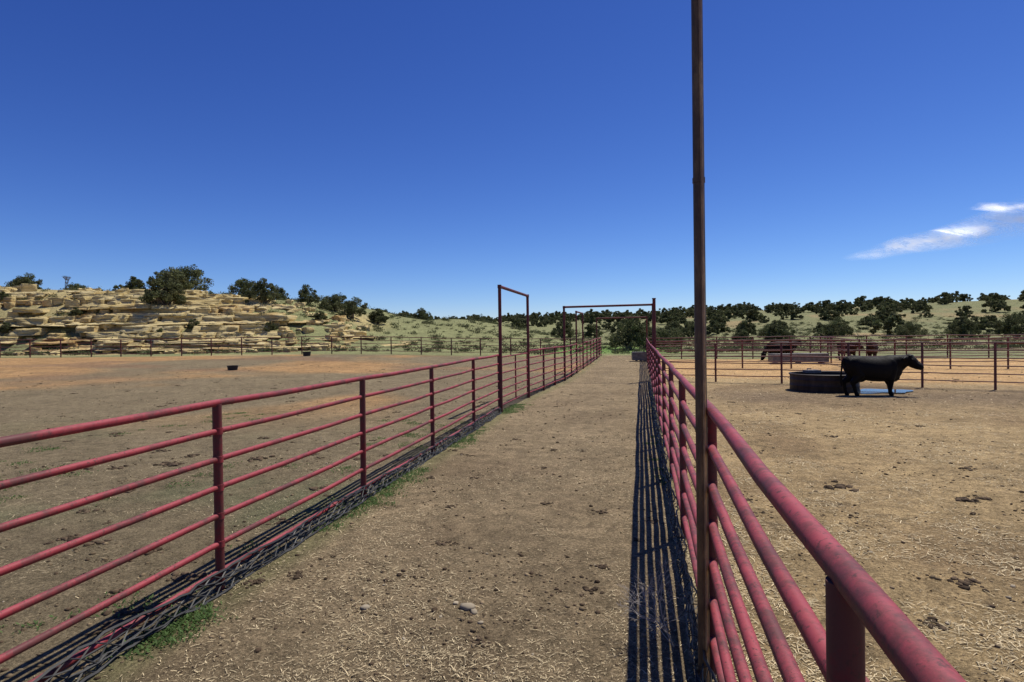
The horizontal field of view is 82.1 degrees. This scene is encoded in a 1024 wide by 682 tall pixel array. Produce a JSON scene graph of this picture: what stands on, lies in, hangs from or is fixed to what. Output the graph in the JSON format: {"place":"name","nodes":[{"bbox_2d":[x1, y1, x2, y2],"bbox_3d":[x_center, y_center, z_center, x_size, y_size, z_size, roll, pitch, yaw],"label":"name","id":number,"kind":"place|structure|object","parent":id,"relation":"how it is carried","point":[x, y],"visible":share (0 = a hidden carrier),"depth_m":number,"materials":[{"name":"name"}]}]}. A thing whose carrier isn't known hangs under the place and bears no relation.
{"place":"outdoors","nodes":[
{"label":"outdoors","id":0,"kind":"place"},
{"bbox_2d":[0,289,1023,681],"bbox_3d":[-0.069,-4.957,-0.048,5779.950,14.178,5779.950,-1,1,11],"label":"ground","id":1,"kind":"structure","parent":0,"point":[26,401],"depth_m":7.41,"materials":[{"name":"brown soil"}]},
{"bbox_2d":[0,322,12,333],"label":"juniper tree","id":2,"kind":"object","parent":1,"relation":"on","point":[6,327],"visible":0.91,"depth_m":60.76,"materials":[{"name":"green plant"}]},
{"bbox_2d":[16,277,32,285],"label":"juniper tree","id":3,"kind":"object","parent":1,"relation":"on","point":[24,281],"visible":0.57,"depth_m":71.66,"materials":[{"name":"green plant"}]},
{"bbox_2d":[9,273,41,288],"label":"juniper tree","id":4,"kind":"object","parent":1,"relation":"on","point":[28,275],"visible":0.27,"depth_m":79.83,"materials":[{"name":"green plant"}]},
{"bbox_2d":[64,276,70,288],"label":"dead tree","id":5,"kind":"object","parent":1,"relation":"on","point":[65,278],"visible":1,"depth_m":71.93,"materials":[{"name":"grey wood"}]},
{"bbox_2d":[66,307,83,315],"bbox_3d":[-47.083,-3.024,63.468,1.806,1.331,1.502,-1,1,-16],"label":"juniper tree","id":6,"kind":"object","parent":1,"relation":"on","point":[76,312],"visible":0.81,"depth_m":63.17,"materials":[{"name":"green plant"}]},
{"bbox_2d":[63,282,88,289],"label":"juniper tree","id":7,"kind":"object","parent":1,"relation":"on","point":[76,285],"visible":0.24,"depth_m":83.32,"materials":[{"name":"green plant"}]},
{"bbox_2d":[119,276,145,289],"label":"juniper tree","id":8,"kind":"object","parent":1,"relation":"on","point":[133,282],"visible":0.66,"depth_m":74.47,"materials":[{"name":"green plant"}]},
{"bbox_2d":[146,269,171,287],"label":"juniper tree","id":9,"kind":"object","parent":1,"relation":"on","point":[150,280],"visible":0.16,"depth_m":75.12,"materials":[{"name":"green plant"}]},
{"bbox_2d":[138,272,185,304],"bbox_3d":[-38.578,-5.500,65.417,5.547,4.399,4.898,0,1,36],"label":"juniper tree","id":10,"kind":"object","parent":1,"relation":"on","point":[172,287],"visible":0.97,"depth_m":64.71,"materials":[{"name":"green plant"}]},
{"bbox_2d":[158,264,213,290],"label":"juniper tree","id":11,"kind":"object","parent":1,"relation":"on","point":[182,275],"visible":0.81,"depth_m":73.02,"materials":[{"name":"green plant"}]},
{"bbox_2d":[187,318,199,328],"bbox_3d":[-33.526,-1.738,61.950,1.335,1.312,1.605,-1,1,-20],"label":"juniper tree","id":12,"kind":"object","parent":1,"relation":"on","point":[191,324],"visible":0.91,"depth_m":61.74,"materials":[{"name":"green plant"}]},
{"bbox_2d":[0,283,417,355],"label":"sandstone outcrop","id":13,"kind":"object","parent":1,"relation":"on","point":[208,312],"visible":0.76,"depth_m":62.69,"materials":[{"name":"beige stone"}]},
{"bbox_2d":[0,291,11,299],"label":"juniper tree","id":14,"kind":"object","parent":13,"relation":"on","point":[2,294],"visible":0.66,"depth_m":65.78,"materials":[{"name":"green plant"}]},
{"bbox_2d":[244,277,281,302],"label":"juniper tree","id":15,"kind":"object","parent":13,"relation":"on","point":[263,291],"visible":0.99,"depth_m":67.96,"materials":[{"name":"green plant"}]},
{"bbox_2d":[227,365,238,369],"bbox_3d":[-16.189,1.551,34.054,0.642,0.260,0.642,-1,1,11],"label":"rubber feed tub","id":16,"kind":"object","parent":1,"relation":"on","point":[232,367],"visible":1,"depth_m":33.85,"materials":[{"name":"black rubber"}]},
{"bbox_2d":[237,287,251,296],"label":"juniper tree","id":17,"kind":"object","parent":1,"relation":"on","point":[242,290],"visible":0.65,"depth_m":74.74,"materials":[{"name":"green plant"}]},
{"bbox_2d":[228,277,263,295],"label":"juniper tree","id":18,"kind":"object","parent":1,"relation":"on","point":[243,283],"visible":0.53,"depth_m":78.75,"materials":[{"name":"green plant"}]},
{"bbox_2d":[0,354,499,681],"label":"pipe fence","id":19,"kind":"object","parent":1,"relation":"on","point":[217,489],"visible":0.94,"depth_m":4.72,"materials":[{"name":"red metal"}]},
{"bbox_2d":[33,407,501,681],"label":"wire netting","id":20,"kind":"object","parent":19,"relation":"attached to","point":[102,658],"visible":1,"depth_m":4.86,"materials":[{"name":"black metal"}]},
{"bbox_2d":[263,321,277,331],"bbox_3d":[-25.538,-1.430,61.958,1.335,1.310,1.605,-1,1,12],"label":"juniper tree","id":21,"kind":"object","parent":1,"relation":"on","point":[272,326],"visible":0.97,"depth_m":61.81,"materials":[{"name":"green plant"}]},
{"bbox_2d":[268,284,288,298],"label":"juniper tree","id":22,"kind":"object","parent":1,"relation":"on","point":[280,290],"visible":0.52,"depth_m":77.57,"materials":[{"name":"green plant"}]},
{"bbox_2d":[0,336,599,357],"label":"pipe fence","id":23,"kind":"object","parent":1,"relation":"on","point":[271,344],"visible":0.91,"depth_m":50.66,"materials":[{"name":"red metal"}]},
{"bbox_2d":[303,352,310,355],"bbox_3d":[-16.587,1.038,47.510,0.685,0.350,0.685,-1,1,11],"label":"rubber feed tub","id":24,"kind":"object","parent":1,"relation":"on","point":[306,353],"visible":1,"depth_m":47.26,"materials":[{"name":"black rubber"}]},
{"bbox_2d":[297,284,320,303],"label":"juniper tree","id":25,"kind":"object","parent":1,"relation":"on","point":[304,292],"visible":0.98,"depth_m":73.27,"materials":[{"name":"green plant"}]},
{"bbox_2d":[313,311,327,319],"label":"juniper tree","id":26,"kind":"object","parent":1,"relation":"on","point":[320,315],"visible":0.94,"depth_m":66.72,"materials":[{"name":"green plant"}]},
{"bbox_2d":[317,292,349,310],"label":"juniper tree","id":27,"kind":"object","parent":1,"relation":"on","point":[333,301],"visible":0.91,"depth_m":73.91,"materials":[{"name":"green plant"}]},
{"bbox_2d":[0,390,678,667],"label":"green weeds","id":28,"kind":"object","parent":1,"relation":"on","point":[177,624],"visible":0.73,"depth_m":6.76,"materials":[{"name":"green plant"}]},
{"bbox_2d":[335,296,367,318],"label":"juniper tree","id":29,"kind":"object","parent":1,"relation":"on","point":[352,309],"visible":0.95,"depth_m":72.44,"materials":[{"name":"green plant"}]},
{"bbox_2d":[367,308,388,323],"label":"juniper tree","id":30,"kind":"object","parent":1,"relation":"on","point":[375,316],"visible":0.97,"depth_m":75.49,"materials":[{"name":"green plant"}]},
{"bbox_2d":[413,308,432,319],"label":"juniper tree","id":31,"kind":"object","parent":1,"relation":"on","point":[420,311],"visible":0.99,"depth_m":91.42,"materials":[{"name":"green plant"}]},
{"bbox_2d":[469,314,489,320],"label":"juniper tree","id":32,"kind":"object","parent":1,"relation":"on","point":[478,317],"visible":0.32,"depth_m":111.43,"materials":[{"name":"green plant"}]},
{"bbox_2d":[2,376,1014,681],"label":"pale stones","id":33,"kind":"object","parent":1,"relation":"on","point":[462,606],"visible":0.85,"depth_m":4.52,"materials":[{"name":"beige stone"}]},
{"bbox_2d":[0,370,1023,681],"bbox_3d":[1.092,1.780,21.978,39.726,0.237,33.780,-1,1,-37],"label":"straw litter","id":34,"kind":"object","parent":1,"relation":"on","point":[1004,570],"visible":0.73,"depth_m":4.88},
{"bbox_2d":[0,362,1023,681],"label":"dirt clods","id":35,"kind":"object","parent":1,"relation":"on","point":[496,590],"visible":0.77,"depth_m":5.14,"materials":[{"name":"brown soil"}]},
{"bbox_2d":[0,286,1023,355],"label":"scrub brush","id":36,"kind":"object","parent":1,"relation":"on","point":[623,349],"visible":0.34,"depth_m":68.77,"materials":[{"name":"green plant"}]},
{"bbox_2d":[497,285,529,411],"bbox_3d":[0.114,0.240,17.849,0.095,3.577,3.997,-1,1,13],"label":"overhead gate frame","id":37,"kind":"object","parent":1,"relation":"on","point":[499,287],"visible":0.81,"depth_m":15.93,"materials":[{"name":"red paint"}]},
{"bbox_2d":[502,353,527,404],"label":"pipe gate","id":38,"kind":"structure","parent":37,"relation":"attached to","point":[515,376],"depth_m":17.85,"materials":[{"name":"metal"}]},
{"bbox_2d":[4,360,1023,645],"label":"dung piles","id":39,"kind":"object","parent":1,"relation":"on","point":[934,624],"visible":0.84,"depth_m":6.12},
{"bbox_2d":[526,371,574,395],"bbox_3d":[1.952,1.711,25.352,0.228,0.230,11.525,-1,1,14],"label":"wire netting","id":40,"kind":"object","parent":1,"relation":"on","point":[551,384],"visible":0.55,"depth_m":23.91,"materials":[{"name":"black metal"}]},
{"bbox_2d":[527,343,576,397],"bbox_3d":[2.061,1.069,25.578,0.212,1.737,12.102,-1,1,14],"label":"pipe fence","id":41,"kind":"object","parent":1,"relation":"on","point":[554,364],"visible":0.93,"depth_m":23.69,"materials":[{"name":"red metal"}]},
{"bbox_2d":[550,318,573,337],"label":"juniper tree","id":42,"kind":"object","parent":1,"relation":"on","point":[559,331],"visible":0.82,"depth_m":91.31,"materials":[{"name":"green plant"}]},
{"bbox_2d":[575,311,583,372],"bbox_3d":[3.824,0.076,33.123,0.095,3.473,3.596,-1,1,12],"label":"overhead gate frame","id":43,"kind":"object","parent":1,"relation":"on","point":[576,312],"visible":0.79,"depth_m":31.41,"materials":[{"name":"red paint"}]},
{"bbox_2d":[577,344,582,368],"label":"pipe gate","id":44,"kind":"structure","parent":43,"relation":"attached to","point":[581,355],"depth_m":33.29,"materials":[{"name":"red metal"}]},
{"bbox_2d":[583,337,601,365],"bbox_3d":[5.902,0.723,42.458,0.100,1.886,15.690,-1,1,13],"label":"pipe fence","id":45,"kind":"object","parent":1,"relation":"on","point":[586,353],"visible":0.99,"depth_m":41.03,"materials":[{"name":"red metal"}]},
{"bbox_2d":[563,304,652,380],"bbox_3d":[4.295,0.128,26.213,4.016,3.519,0.105,-1,1,9],"label":"overhead gate frame","id":46,"kind":"object","parent":1,"relation":"on","point":[584,306],"visible":0.59,"depth_m":26.37,"materials":[{"name":"red paint"}]},
{"bbox_2d":[596,316,647,358],"bbox_3d":[8.452,-0.186,45.269,3.903,3.351,0.105,-1,1,9],"label":"overhead gate frame","id":47,"kind":"object","parent":1,"relation":"on","point":[620,317],"visible":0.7,"depth_m":45.28,"materials":[{"name":"red paint"}]},
{"bbox_2d":[608,314,649,349],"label":"juniper tree","id":48,"kind":"object","parent":1,"relation":"on","point":[636,328],"visible":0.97,"depth_m":65.29,"materials":[{"name":"green plant"}]},
{"bbox_2d":[631,352,646,361],"bbox_3d":[9.241,1.121,42.233,1.200,0.685,0.760,-1,1,5],"label":"feed trough","id":49,"kind":"object","parent":1,"relation":"on","point":[639,356],"visible":0.69,"depth_m":41.88,"materials":[{"name":"metal"}]},
{"bbox_2d":[629,324,660,347],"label":"juniper tree","id":50,"kind":"object","parent":1,"relation":"on","point":[650,333],"visible":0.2,"depth_m":67.45,"materials":[{"name":"green plant"}]},
{"bbox_2d":[646,338,649,375],"bbox_3d":[8.207,0.813,35.402,0.100,1.894,19.490,-1,1,12],"label":"pipe fence","id":51,"kind":"object","parent":1,"relation":"on","point":[648,350],"visible":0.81,"depth_m":31.59,"materials":[{"name":"red metal"}]},
{"bbox_2d":[617,554,688,646],"bbox_3d":[0.913,1.744,3.889,0.453,0.578,0.618,-1,1,11],"label":"dry weed","id":52,"kind":"object","parent":1,"relation":"on","point":[654,619],"visible":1,"depth_m":3.94,"materials":[{"name":"beige plant"}]},
{"bbox_2d":[652,298,655,347],"bbox_3d":[6.215,-0.003,25.642,0.166,3.740,0.170,-1,1,11],"label":"gate hinge post","id":53,"kind":"object","parent":1,"relation":"on","point":[654,318],"visible":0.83,"depth_m":25.58,"materials":[{"name":"red metal"}]},
{"bbox_2d":[649,326,682,345],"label":"juniper tree","id":54,"kind":"object","parent":1,"relation":"on","point":[665,333],"visible":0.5,"depth_m":73.23,"materials":[{"name":"green plant"}]},
{"bbox_2d":[667,327,684,339],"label":"juniper tree","id":55,"kind":"object","parent":1,"relation":"on","point":[680,333],"visible":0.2,"depth_m":87.98,"materials":[{"name":"green plant"}]},
{"bbox_2d":[361,290,1023,336],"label":"distant juniper woodland","id":56,"kind":"object","parent":1,"relation":"on","point":[888,308],"visible":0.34,"depth_m":172.75,"materials":[{"name":"green plant"}]},
{"bbox_2d":[680,321,706,338],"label":"juniper tree","id":57,"kind":"object","parent":1,"relation":"on","point":[688,331],"visible":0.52,"depth_m":108.08,"materials":[{"name":"green plant"}]},
{"bbox_2d":[691,0,709,681],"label":"tall steel pole","id":58,"kind":"object","parent":1,"relation":"on","point":[701,427],"visible":1,"depth_m":3.51,"materials":[{"name":"brown metal"}]},
{"bbox_2d":[730,329,753,344],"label":"juniper tree","id":59,"kind":"object","parent":1,"relation":"on","point":[742,332],"visible":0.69,"depth_m":77.52,"materials":[{"name":"green plant"}]},
{"bbox_2d":[737,319,756,334],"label":"juniper tree","id":60,"kind":"object","parent":1,"relation":"on","point":[749,327],"visible":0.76,"depth_m":111.50,"materials":[{"name":"green plant"}]},
{"bbox_2d":[759,320,792,341],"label":"juniper tree","id":61,"kind":"object","parent":1,"relation":"on","point":[775,328],"visible":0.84,"depth_m":81.57,"materials":[{"name":"green plant"}]},
{"bbox_2d":[757,323,795,337],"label":"juniper tree","id":62,"kind":"object","parent":1,"relation":"on","point":[787,327],"visible":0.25,"depth_m":95.58,"materials":[{"name":"green plant"}]},
{"bbox_2d":[761,342,793,359],"bbox_3d":[18.681,0.725,41.425,2.285,1.297,0.736,-1,1,1],"label":"cow","id":63,"kind":"object","parent":1,"relation":"on","point":[764,352],"visible":0.45,"depth_m":41.20},
{"bbox_2d":[774,341,801,351],"bbox_3d":[20.882,0.595,44.539,2.367,1.318,0.753,-1,1,1],"label":"cow","id":64,"kind":"object","parent":1,"relation":"on","point":[792,341],"visible":0.23,"depth_m":44.36},
{"bbox_2d":[768,353,828,363],"bbox_3d":[18.102,1.107,37.184,3.400,0.635,0.860,-1,1,5],"label":"feed trough","id":65,"kind":"object","parent":1,"relation":"on","point":[820,360],"visible":0.75,"depth_m":36.78,"materials":[{"name":"metal"}]},
{"bbox_2d":[650,344,965,681],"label":"pipe fence","id":66,"kind":"object","parent":1,"relation":"on","point":[858,599],"visible":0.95,"depth_m":1.85,"materials":[{"name":"red metal"}]},
{"bbox_2d":[648,378,717,681],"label":"wire netting","id":67,"kind":"object","parent":66,"relation":"attached to","point":[688,606],"visible":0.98,"depth_m":5.12,"materials":[{"name":"black metal"}]},
{"bbox_2d":[789,368,859,392],"bbox_3d":[11.082,1.385,20.911,2.270,0.760,2.365,-1,1,11],"label":"water tank","id":68,"kind":"object","parent":1,"relation":"on","point":[815,381],"visible":0.73,"depth_m":20.11,"materials":[{"name":"metal"}]},
{"bbox_2d":[812,320,846,338],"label":"juniper tree","id":69,"kind":"object","parent":1,"relation":"on","point":[828,330],"visible":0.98,"depth_m":91.39,"materials":[{"name":"green plant"}]},
{"bbox_2d":[809,336,859,362],"bbox_3d":[20.162,0.651,37.091,0.136,1.846,10.910,-1,1,14],"label":"pipe fence","id":70,"kind":"object","parent":1,"relation":"on","point":[858,345],"visible":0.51,"depth_m":36.51,"materials":[{"name":"red metal"}]},
{"bbox_2d":[647,334,1023,358],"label":"pipe fence","id":71,"kind":"object","parent":1,"relation":"on","point":[753,353],"visible":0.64,"depth_m":41.54,"materials":[{"name":"red metal"}]},
{"bbox_2d":[649,337,1023,368],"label":"pipe fence","id":72,"kind":"object","parent":1,"relation":"on","point":[949,361],"visible":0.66,"depth_m":32.34,"materials":[{"name":"red metal"}]},
{"bbox_2d":[651,342,1023,389],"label":"pipe fence","id":73,"kind":"object","parent":1,"relation":"on","point":[922,357],"visible":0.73,"depth_m":22.25,"materials":[{"name":"red metal"}]},
{"bbox_2d":[829,317,854,335],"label":"juniper tree","id":74,"kind":"object","parent":1,"relation":"on","point":[848,327],"visible":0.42,"depth_m":99.13,"materials":[{"name":"green plant"}]},
{"bbox_2d":[837,341,863,359],"bbox_3d":[22.833,0.684,39.786,0.752,1.318,2.367,-1,1,-4],"label":"cow","id":75,"kind":"object","parent":1,"relation":"on","point":[854,348],"visible":0.38,"depth_m":39.28},
{"bbox_2d":[866,341,877,355],"bbox_3d":[24.175,0.672,39.423,0.753,1.318,2.367,0,1,36],"label":"cow","id":76,"kind":"object","parent":1,"relation":"on","point":[872,348],"visible":0.6,"depth_m":39.01},
{"bbox_2d":[839,354,923,395],"bbox_3d":[11.784,1.103,18.899,2.378,1.358,0.742,-1,1,9],"label":"cow","id":77,"kind":"object","parent":1,"relation":"on","point":[888,370],"visible":1,"depth_m":18.67},
{"bbox_2d":[853,389,913,392],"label":"puddle","id":78,"kind":"object","parent":1,"relation":"on","point":[881,391],"visible":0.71,"depth_m":20.06,"materials":[{"name":"blue liquid"}]},
{"bbox_2d":[894,322,928,337],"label":"juniper tree","id":79,"kind":"object","parent":1,"relation":"on","point":[910,327],"visible":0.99,"depth_m":89.25,"materials":[{"name":"green plant"}]},
{"bbox_2d":[944,316,982,337],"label":"juniper tree","id":80,"kind":"object","parent":1,"relation":"on","point":[964,324],"visible":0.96,"depth_m":85.44,"materials":[{"name":"green plant"}]},
{"bbox_2d":[994,312,1023,338],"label":"juniper tree","id":81,"kind":"object","parent":1,"relation":"on","point":[1003,327],"visible":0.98,"depth_m":83.89,"materials":[{"name":"green plant"}]},
{"bbox_2d":[1004,317,1023,335],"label":"juniper tree","id":82,"kind":"object","parent":1,"relation":"on","point":[1017,320],"visible":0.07,"depth_m":88.75,"materials":[{"name":"green plant"}]},
{"bbox_2d":[0,0,1023,318],"label":"sky","id":83,"kind":"structure","parent":0,"point":[410,156],"materials":[{"name":"blue"}]},
{"bbox_2d":[888,204,1023,249],"bbox_3d":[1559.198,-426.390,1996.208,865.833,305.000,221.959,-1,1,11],"label":"cloud","id":84,"kind":"structure","parent":0,"point":[952,237],"depth_m":1999.24,"materials":[{"name":"white"}]}
]}

